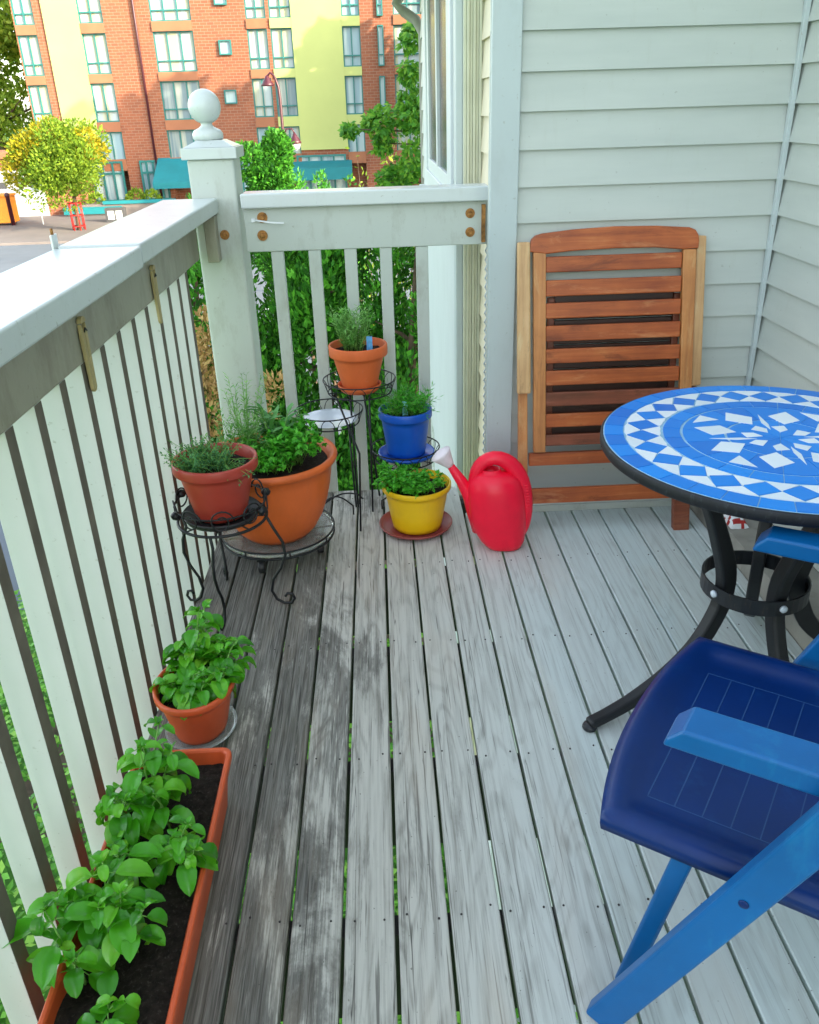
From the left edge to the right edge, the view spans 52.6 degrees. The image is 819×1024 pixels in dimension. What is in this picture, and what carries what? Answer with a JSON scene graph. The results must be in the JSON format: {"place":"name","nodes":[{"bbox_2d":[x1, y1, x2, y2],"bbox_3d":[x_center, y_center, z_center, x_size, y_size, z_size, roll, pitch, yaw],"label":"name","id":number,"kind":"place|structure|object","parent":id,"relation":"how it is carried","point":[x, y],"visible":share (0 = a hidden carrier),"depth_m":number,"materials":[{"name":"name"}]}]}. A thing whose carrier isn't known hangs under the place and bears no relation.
{"place":"outdoors","nodes":[
{"label":"outdoors","id":0,"kind":"place"},
{"bbox_2d":[0,8,29,129],"label":"sky","id":1,"kind":"structure","parent":0,"point":[26,99],"materials":[{"name":"white"}]},
{"bbox_2d":[0,214,196,245],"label":"pavement","id":2,"kind":"structure","parent":0,"point":[30,230],"depth_m":44.67,"materials":[{"name":"beige concrete"}]},
{"bbox_2d":[0,193,19,224],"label":"orange bin","id":3,"kind":"object","parent":2,"relation":"on","point":[4,216],"visible":0.85,"depth_m":46.61,"materials":[{"name":"paint"}]},
{"bbox_2d":[4,193,15,225],"bbox_3d":[-22.379,-16.969,46.393,0.280,1.720,0.280,-2,26,-1],"label":"bollard","id":4,"kind":"object","parent":2,"relation":"on","point":[8,202],"visible":1,"depth_m":46.31,"materials":[{"name":"red paint"}]},
{"bbox_2d":[29,183,43,223],"bbox_3d":[-20.728,-17.383,46.247,0.560,2.500,0.103,-2,26,-1],"label":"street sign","id":5,"kind":"object","parent":2,"relation":"on","point":[39,204],"visible":0.28,"depth_m":46.32,"materials":[{"name":"white metal"}]},
{"bbox_2d":[67,201,85,230],"bbox_3d":[-17.556,-15.622,43.705,0.700,1.400,0.692,-2,26,-1],"label":"tree guard","id":6,"kind":"object","parent":2,"relation":"on","point":[81,215],"visible":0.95,"depth_m":43.62,"materials":[{"name":"red paint"}]},
{"bbox_2d":[104,207,126,221],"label":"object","id":7,"kind":"object","parent":2,"relation":"on","point":[112,214],"visible":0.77,"depth_m":46.55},
{"bbox_2d":[107,211,122,219],"bbox_3d":[-16.555,-16.692,46.560,0.800,0.450,0.012,-2,26,-1],"label":"door","id":8,"kind":"structure","parent":7,"relation":"in","point":[110,213],"depth_m":46.55,"materials":[{"name":"white"}]},
{"bbox_2d":[63,185,175,215],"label":"planter wall","id":9,"kind":"structure","parent":2,"relation":"on","point":[96,208],"depth_m":49.94,"materials":[{"name":"teal concrete"}]},
{"bbox_2d":[0,244,416,609],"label":"road","id":10,"kind":"structure","parent":0,"point":[12,256],"depth_m":33.93,"materials":[{"name":"grey asphalt"}]},
{"bbox_2d":[261,72,300,150],"bbox_3d":[-3.819,-10.146,26.060,1.081,6.580,0.400,-2,26,-1],"label":"street lamp","id":11,"kind":"object","parent":10,"relation":"on","point":[267,81],"visible":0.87,"depth_m":25.04,"materials":[{"name":"red metal"}]},
{"bbox_2d":[0,560,433,842],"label":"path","id":12,"kind":"structure","parent":0,"point":[29,789],"depth_m":7.90,"materials":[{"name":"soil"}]},
{"bbox_2d":[321,136,411,345],"bbox_3d":[-0.310,-2.638,12.070,1.769,5.231,1.038,-2,26,-1],"label":"tall bush","id":13,"kind":"object","parent":12,"relation":"on","point":[390,158],"visible":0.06,"depth_m":11.04,"materials":[{"name":"green plant"}]},
{"bbox_2d":[0,131,577,1023],"bbox_3d":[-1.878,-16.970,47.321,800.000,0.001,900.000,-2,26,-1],"label":"ground","id":14,"kind":"structure","parent":0,"point":[8,881],"depth_m":6.77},
{"bbox_2d":[0,0,34,149],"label":"tree","id":15,"kind":"object","parent":14,"relation":"on","point":[17,114],"visible":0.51,"depth_m":56.94,"materials":[{"name":"green plant"}]},
{"bbox_2d":[0,150,95,216],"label":"building","id":16,"kind":"structure","parent":14,"relation":"on","point":[24,209],"depth_m":50.45,"materials":[{"name":"red brick"}]},
{"bbox_2d":[0,170,49,216],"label":"garage door","id":17,"kind":"structure","parent":16,"relation":"in","point":[24,209],"depth_m":50.42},
{"bbox_2d":[0,114,112,229],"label":"street tree","id":18,"kind":"object","parent":14,"relation":"on","point":[59,161],"visible":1,"depth_m":41.51,"materials":[{"name":"yellow plant"}]},
{"bbox_2d":[9,0,420,201],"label":"apartment building","id":19,"kind":"structure","parent":14,"relation":"on","point":[131,76],"depth_m":50.88,"materials":[{"name":"brick"}]},
{"bbox_2d":[10,0,34,24],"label":"window","id":20,"kind":"structure","parent":19,"relation":"in","point":[21,9],"depth_m":49.19,"materials":[{"name":"white glass"}]},
{"bbox_2d":[17,35,44,75],"bbox_3d":[-22.890,-27.645,50.201,1.188,2.172,0.170,-2,26,-1],"label":"window","id":21,"kind":"structure","parent":19,"relation":"in","point":[29,44],"depth_m":50.21,"materials":[{"name":"white glass"}]},
{"bbox_2d":[28,85,52,121],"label":"window","id":22,"kind":"structure","parent":19,"relation":"in","point":[39,95],"depth_m":51.30,"materials":[{"name":"glass"}]},
{"bbox_2d":[76,0,102,23],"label":"window","id":23,"kind":"structure","parent":19,"relation":"in","point":[89,11],"depth_m":49.31,"materials":[{"name":"white glass"}]},
{"bbox_2d":[81,33,111,73],"bbox_3d":[-18.964,-27.814,50.296,1.433,2.172,0.170,-2,26,-1],"label":"window","id":24,"kind":"structure","parent":19,"relation":"in","point":[95,44],"depth_m":50.31,"materials":[{"name":"white glass"}]},
{"bbox_2d":[90,83,119,121],"bbox_3d":[-18.890,-25.431,51.465,1.433,2.162,0.170,-2,26,-1],"label":"window","id":25,"kind":"structure","parent":19,"relation":"in","point":[103,94],"depth_m":51.49,"materials":[{"name":"glass"}]},
{"bbox_2d":[93,161,126,201],"bbox_3d":[-19.588,-21.220,53.247,2.625,2.400,0.170,-2,26,-1],"label":"window","id":26,"kind":"structure","parent":19,"relation":"in","point":[114,187],"depth_m":53.36,"materials":[{"name":"glass"}]},
{"bbox_2d":[99,132,125,159],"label":"window","id":27,"kind":"structure","parent":19,"relation":"in","point":[116,140],"depth_m":52.57,"materials":[{"name":"glass"}]},
{"bbox_2d":[139,160,170,198],"bbox_3d":[-16.364,-21.359,53.326,1.678,2.400,0.170,-2,26,-1],"label":"window","id":28,"kind":"structure","parent":19,"relation":"in","point":[147,167],"depth_m":53.21,"materials":[{"name":"glass"}]},
{"bbox_2d":[148,0,190,21],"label":"window","id":29,"kind":"structure","parent":19,"relation":"in","point":[160,10],"depth_m":49.47,"materials":[{"name":"glass"}]},
{"bbox_2d":[153,31,197,71],"bbox_3d":[-14.235,-28.017,50.411,2.405,2.172,0.170,-2,26,-1],"label":"window","id":30,"kind":"structure","parent":19,"relation":"in","point":[175,50],"depth_m":50.43,"materials":[{"name":"white glass"}]},
{"bbox_2d":[160,80,199,119],"bbox_3d":[-14.161,-25.634,51.579,2.405,2.162,0.170,-2,26,-1],"label":"window","id":31,"kind":"structure","parent":19,"relation":"in","point":[175,94],"depth_m":51.53,"materials":[{"name":"clear glass"}]},
{"bbox_2d":[167,129,195,157],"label":"window","id":32,"kind":"structure","parent":19,"relation":"in","point":[177,139],"depth_m":52.59,"materials":[{"name":"glass"}]},
{"bbox_2d":[213,0,226,4],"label":"window","id":33,"kind":"structure","parent":19,"relation":"in","point":[216,2],"depth_m":49.20,"materials":[{"name":"glass"}]},
{"bbox_2d":[218,40,231,54],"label":"window","id":34,"kind":"structure","parent":19,"relation":"in","point":[225,48],"depth_m":50.26,"materials":[{"name":"white glass"}]},
{"bbox_2d":[224,90,237,103],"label":"window","id":35,"kind":"structure","parent":19,"relation":"in","point":[230,96],"depth_m":51.44,"materials":[{"name":"white glass"}]},
{"bbox_2d":[240,159,251,191],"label":"window","id":36,"kind":"structure","parent":19,"relation":"in","point":[244,184],"depth_m":53.66,"materials":[{"name":"glass"}]},
{"bbox_2d":[244,0,265,18],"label":"window","id":37,"kind":"structure","parent":19,"relation":"in","point":[254,9],"depth_m":49.63,"materials":[{"name":"glass"}]},
{"bbox_2d":[247,28,269,69],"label":"window","id":38,"kind":"structure","parent":19,"relation":"in","point":[257,38],"depth_m":50.55,"materials":[{"name":"white glass"}]},
{"bbox_2d":[252,78,273,116],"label":"window","id":39,"kind":"structure","parent":19,"relation":"in","point":[262,95],"depth_m":51.77,"materials":[{"name":"glass"}]},
{"bbox_2d":[256,127,275,143],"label":"window","id":40,"kind":"structure","parent":19,"relation":"in","point":[260,130],"depth_m":52.57,"materials":[{"name":"clear glass"}]},
{"bbox_2d":[268,0,290,17],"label":"window","id":41,"kind":"structure","parent":19,"relation":"in","point":[277,8],"depth_m":49.67,"materials":[{"name":"white glass"}]},
{"bbox_2d":[270,28,294,68],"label":"window","id":42,"kind":"structure","parent":19,"relation":"in","point":[281,38],"depth_m":50.59,"materials":[{"name":"white glass"}]},
{"bbox_2d":[275,77,297,116],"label":"window","id":43,"kind":"structure","parent":19,"relation":"in","point":[288,91],"depth_m":51.75,"materials":[{"name":"white glass"}]},
{"bbox_2d":[279,126,301,153],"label":"window","id":44,"kind":"structure","parent":19,"relation":"in","point":[296,129],"depth_m":52.63,"materials":[{"name":"glass"}]},
{"bbox_2d":[296,154,347,188],"bbox_3d":[-5.628,-21.821,53.586,3.164,2.400,0.170,-2,26,-1],"label":"window","id":45,"kind":"structure","parent":19,"relation":"in","point":[338,183],"depth_m":53.25,"materials":[{"name":"glass"}]},
{"bbox_2d":[340,0,358,15],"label":"window","id":46,"kind":"structure","parent":19,"relation":"in","point":[348,7],"depth_m":49.80,"materials":[{"name":"white glass"}]},
{"bbox_2d":[342,26,361,66],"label":"window","id":47,"kind":"structure","parent":19,"relation":"in","point":[351,39],"depth_m":50.69,"materials":[{"name":"grey glass"}]},
{"bbox_2d":[344,75,363,114],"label":"window","id":48,"kind":"structure","parent":19,"relation":"in","point":[353,84],"depth_m":51.85,"materials":[{"name":"white glass"}]},
{"bbox_2d":[348,124,365,151],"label":"window","id":49,"kind":"structure","parent":19,"relation":"in","point":[358,145],"depth_m":53.10,"materials":[{"name":"glass"}]},
{"bbox_2d":[376,0,382,15],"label":"window","id":50,"kind":"structure","parent":19,"relation":"in","point":[379,9],"depth_m":49.65,"materials":[{"name":"glass"}]},
{"bbox_2d":[377,25,384,65],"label":"window","id":51,"kind":"structure","parent":19,"relation":"in","point":[380,35],"depth_m":50.53,"materials":[{"name":"glass"}]},
{"bbox_2d":[379,76,385,113],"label":"window","id":52,"kind":"structure","parent":19,"relation":"in","point":[381,78],"depth_m":51.60,"materials":[{"name":"white glass"}]},
{"bbox_2d":[393,25,418,64],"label":"window","id":53,"kind":"structure","parent":19,"relation":"in","point":[398,56],"depth_m":50.94,"materials":[{"name":"white glass"}]},
{"bbox_2d":[392,0,419,14],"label":"window","id":54,"kind":"structure","parent":19,"relation":"in","point":[414,5],"depth_m":49.89,"materials":[{"name":"white glass"}]},
{"bbox_2d":[395,74,418,103],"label":"window","id":55,"kind":"structure","parent":19,"relation":"in","point":[397,87],"depth_m":51.79,"materials":[{"name":"glass"}]},
{"bbox_2d":[397,128,420,149],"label":"window","id":56,"kind":"structure","parent":19,"relation":"in","point":[411,136],"depth_m":53.10,"materials":[{"name":"glass"}]},
{"bbox_2d":[185,192,286,442],"bbox_3d":[-2.250,-1.148,9.701,2.083,4.962,2.206,-2,26,-1],"label":"cedar tree","id":57,"kind":"object","parent":14,"relation":"on","point":[202,331],"visible":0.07,"depth_m":8.91,"materials":[{"name":"green plant"}]},
{"bbox_2d":[236,126,297,278],"bbox_3d":[-2.131,-3.425,13.768,1.282,5.456,1.191,-2,26,-1],"label":"conifer tree","id":58,"kind":"object","parent":14,"relation":"on","point":[270,157],"visible":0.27,"depth_m":12.71,"materials":[{"name":"green plant"}]},
{"bbox_2d":[292,167,316,383],"bbox_3d":[-2.035,-4.445,16.699,1.128,4.692,1.168,10,29,23],"label":"conifer","id":59,"kind":"object","parent":14,"relation":"on","point":[299,184],"visible":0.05,"depth_m":15.73,"materials":[{"name":"green plant"}]},
{"bbox_2d":[257,248,386,496],"bbox_3d":[-1.083,-1.412,10.257,2.092,4.884,2.194,-2,26,-1],"label":"cedar tree","id":60,"kind":"object","parent":14,"relation":"on","point":[300,298],"visible":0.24,"depth_m":9.52,"materials":[{"name":"green plant"}]},
{"bbox_2d":[311,169,338,385],"bbox_3d":[-1.637,-4.420,16.690,1.183,4.636,1.153,-2,26,-1],"label":"conifer","id":61,"kind":"object","parent":14,"relation":"on","point":[320,176],"visible":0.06,"depth_m":15.73,"materials":[{"name":"green plant"}]},
{"bbox_2d":[341,173,378,319],"bbox_3d":[-1.039,-4.432,16.773,1.112,4.552,1.160,-11,28,-19],"label":"conifer","id":62,"kind":"object","parent":14,"relation":"on","point":[350,176],"visible":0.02,"depth_m":15.91,"materials":[{"name":"green plant"}]},
{"bbox_2d":[337,20,420,186],"bbox_3d":[1.918,-3.168,9.818,5.458,8.240,2.389,-5,26,-7],"label":"maple tree","id":63,"kind":"object","parent":14,"relation":"on","point":[403,171],"visible":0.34,"depth_m":8.33,"materials":[{"name":"green plant"}]},
{"bbox_2d":[341,246,420,495],"bbox_3d":[0.136,-1.372,10.076,2.225,4.890,2.137,-2,26,-1],"label":"cedar tree","id":64,"kind":"object","parent":14,"relation":"on","point":[406,334],"visible":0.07,"depth_m":9.60,"materials":[{"name":"green plant"}]},
{"bbox_2d":[391,0,818,1023],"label":"house","id":65,"kind":"structure","parent":14,"relation":"on","point":[547,116],"depth_m":2.94,"materials":[{"name":"plastic"}]},
{"bbox_2d":[419,0,453,184],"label":"window","id":66,"kind":"structure","parent":65,"relation":"in","point":[436,15],"depth_m":4.35,"materials":[{"name":"white plastic"}]},
{"bbox_2d":[148,486,818,1023],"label":"deck","id":67,"kind":"structure","parent":65,"relation":"attached to","point":[604,608],"depth_m":2.11,"materials":[{"name":"grey wood"}]},
{"bbox_2d":[0,198,218,1023],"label":"balcony railing","id":68,"kind":"object","parent":67,"relation":"attached to","point":[105,575],"visible":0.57,"depth_m":1.95,"materials":[{"name":"white wood"}]},
{"bbox_2d":[49,228,58,249],"bbox_3d":[-0.911,-0.681,2.132,0.008,0.096,0.040,-2,26,-1],"label":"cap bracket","id":69,"kind":"object","parent":68,"relation":"attached to","point":[54,241],"visible":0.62,"depth_m":2.12,"materials":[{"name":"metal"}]},
{"bbox_2d":[76,316,96,391],"bbox_3d":[-0.757,-0.371,1.951,0.013,0.179,0.038,-2,26,-1],"label":"wooden clip","id":70,"kind":"object","parent":68,"relation":"hanging from","point":[84,342],"visible":1,"depth_m":1.94,"materials":[{"name":"brown wood"}]},
{"bbox_2d":[149,265,162,323],"bbox_3d":[-0.785,-0.676,2.575,0.013,0.179,0.038,-2,26,-1],"label":"wooden clip","id":71,"kind":"object","parent":68,"relation":"hanging from","point":[153,275],"visible":1,"depth_m":2.57,"materials":[{"name":"brown wood"}]},
{"bbox_2d":[3,715,231,1023],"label":"planter box","id":72,"kind":"object","parent":67,"relation":"on","point":[125,935],"visible":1,"depth_m":1.59,"materials":[{"name":"ceramic"}]},
{"bbox_2d":[149,599,256,749],"bbox_3d":[-0.573,0.431,2.247,0.250,0.362,0.287,12,29,27],"label":"potted basil","id":73,"kind":"object","parent":67,"relation":"on","point":[192,687],"visible":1,"depth_m":2.23,"materials":[{"name":"green plant"}]},
{"bbox_2d":[180,89,267,438],"bbox_3d":[-0.740,-0.750,3.496,0.208,1.850,0.254,-2,26,-1],"label":"corner post","id":74,"kind":"object","parent":67,"relation":"on","point":[210,154],"visible":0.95,"depth_m":3.31,"materials":[{"name":"wood"}]},
{"bbox_2d":[171,478,295,630],"bbox_3d":[-0.616,0.129,2.799,0.363,0.431,0.304,17,32,33],"label":"scroll plant stand","id":75,"kind":"object","parent":67,"relation":"on","point":[260,510],"visible":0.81,"depth_m":2.73,"materials":[{"name":"black metal"}]},
{"bbox_2d":[160,432,260,531],"bbox_3d":[-0.634,-0.112,2.679,0.305,0.276,0.273,-2,26,-1],"label":"potted thyme","id":76,"kind":"object","parent":75,"relation":"on","point":[212,477],"visible":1,"depth_m":2.63,"materials":[{"name":"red ceramic"}]},
{"bbox_2d":[221,509,334,572],"bbox_3d":[-0.506,0.103,3.219,0.439,0.108,0.439,-2,26,-1],"label":"plant caddy","id":77,"kind":"object","parent":67,"relation":"on","point":[320,533],"visible":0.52,"depth_m":3.09,"materials":[{"name":"grey plastic"}]},
{"bbox_2d":[202,372,336,544],"bbox_3d":[-0.516,-0.216,3.063,0.496,0.642,0.496,-2,26,-1],"label":"potted mint","id":78,"kind":"object","parent":77,"relation":"on","point":[292,470],"visible":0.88,"depth_m":2.99,"materials":[{"name":"ceramic"}]},
{"bbox_2d":[240,183,487,495],"bbox_3d":[-0.150,-0.592,3.525,0.951,1.468,0.130,-2,26,-1],"label":"railing","id":79,"kind":"object","parent":67,"relation":"attached to","point":[385,219],"visible":0.71,"depth_m":3.25,"materials":[{"name":"wood"}]},
{"bbox_2d":[251,218,283,223],"bbox_3d":[-0.549,-1.123,3.198,0.126,0.023,0.014,1,26,6],"label":"zip tie","id":80,"kind":"object","parent":79,"relation":"attached to","point":[253,219],"visible":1,"depth_m":3.20,"materials":[{"name":"white plastic"}]},
{"bbox_2d":[294,369,439,530],"bbox_3d":[-0.167,-0.262,3.406,0.591,0.575,0.377,-2,26,-1],"label":"tiered plant stand","id":81,"kind":"object","parent":67,"relation":"on","point":[373,454],"visible":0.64,"depth_m":3.38,"materials":[{"name":"black metal"}]},
{"bbox_2d":[303,409,357,427],"bbox_3d":[-0.327,-0.380,3.387,0.232,0.011,0.232,-2,26,-1],"label":"glass plate","id":82,"kind":"object","parent":81,"relation":"on","point":[327,414],"visible":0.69,"depth_m":3.41,"materials":[{"name":"clear glass"}]},
{"bbox_2d":[338,379,380,394],"bbox_3d":[-0.201,-0.506,3.331,0.176,0.029,0.176,-2,26,-1],"label":"saucer","id":83,"kind":"object","parent":81,"relation":"on","point":[357,392],"visible":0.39,"depth_m":3.27,"materials":[{"name":"ceramic"}]},
{"bbox_2d":[328,303,387,388],"bbox_3d":[-0.203,-0.650,3.259,0.232,0.341,0.235,-2,26,-1],"label":"potted rosemary","id":84,"kind":"object","parent":83,"relation":"on","point":[356,355],"visible":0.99,"depth_m":3.22,"materials":[{"name":"ceramic"}]},
{"bbox_2d":[371,378,442,463],"bbox_3d":[-0.006,-0.384,3.409,0.307,0.303,0.270,-2,26,-1],"label":"potted dill","id":85,"kind":"object","parent":81,"relation":"on","point":[404,417],"visible":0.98,"depth_m":3.35,"materials":[{"name":"blue ceramic"}]},
{"bbox_2d":[379,511,451,539],"bbox_3d":[0.026,0.047,3.389,0.300,0.023,0.300,-2,26,-1],"label":"saucer","id":86,"kind":"object","parent":67,"relation":"on","point":[386,524],"visible":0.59,"depth_m":3.35,"materials":[{"name":"brown ceramic"}]},
{"bbox_2d":[372,460,450,534],"bbox_3d":[0.010,-0.062,3.321,0.318,0.270,0.304,-2,26,-1],"label":"potted parsley","id":87,"kind":"object","parent":86,"relation":"on","point":[416,499],"visible":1,"depth_m":3.26,"materials":[{"name":"yellow ceramic"}]},
{"bbox_2d":[432,446,532,550],"bbox_3d":[0.278,-0.056,3.143,0.381,0.412,0.168,-1,26,2],"label":"watering can","id":88,"kind":"object","parent":67,"relation":"on","point":[498,501],"visible":1,"depth_m":3.08,"materials":[{"name":"red plastic"}]},
{"bbox_2d":[517,226,705,529],"bbox_3d":[0.760,-0.475,3.166,0.714,1.168,0.112,-2,19,-1],"label":"folded wooden chair","id":89,"kind":"object","parent":67,"relation":"on","point":[574,406],"visible":0.84,"depth_m":3.10,"materials":[{"name":"brown wood"}]},
{"bbox_2d":[582,386,818,732],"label":"mosaic table","id":90,"kind":"object","parent":67,"relation":"on","point":[715,453],"visible":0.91,"depth_m":2.18,"materials":[{"name":"tile"}]},
{"bbox_2d":[586,526,818,1023],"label":"plastic armchair","id":91,"kind":"object","parent":67,"relation":"on","point":[713,769],"visible":1,"depth_m":1.45,"materials":[{"name":"blue plastic"}]},
{"bbox_2d":[724,514,748,528],"bbox_3d":[1.236,0.024,3.143,0.070,0.038,0.100,-2,26,-1],"label":"crumpled wrapper","id":92,"kind":"object","parent":67,"relation":"on","point":[732,522],"visible":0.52,"depth_m":3.11,"materials":[{"name":"white paper"}]}
]}

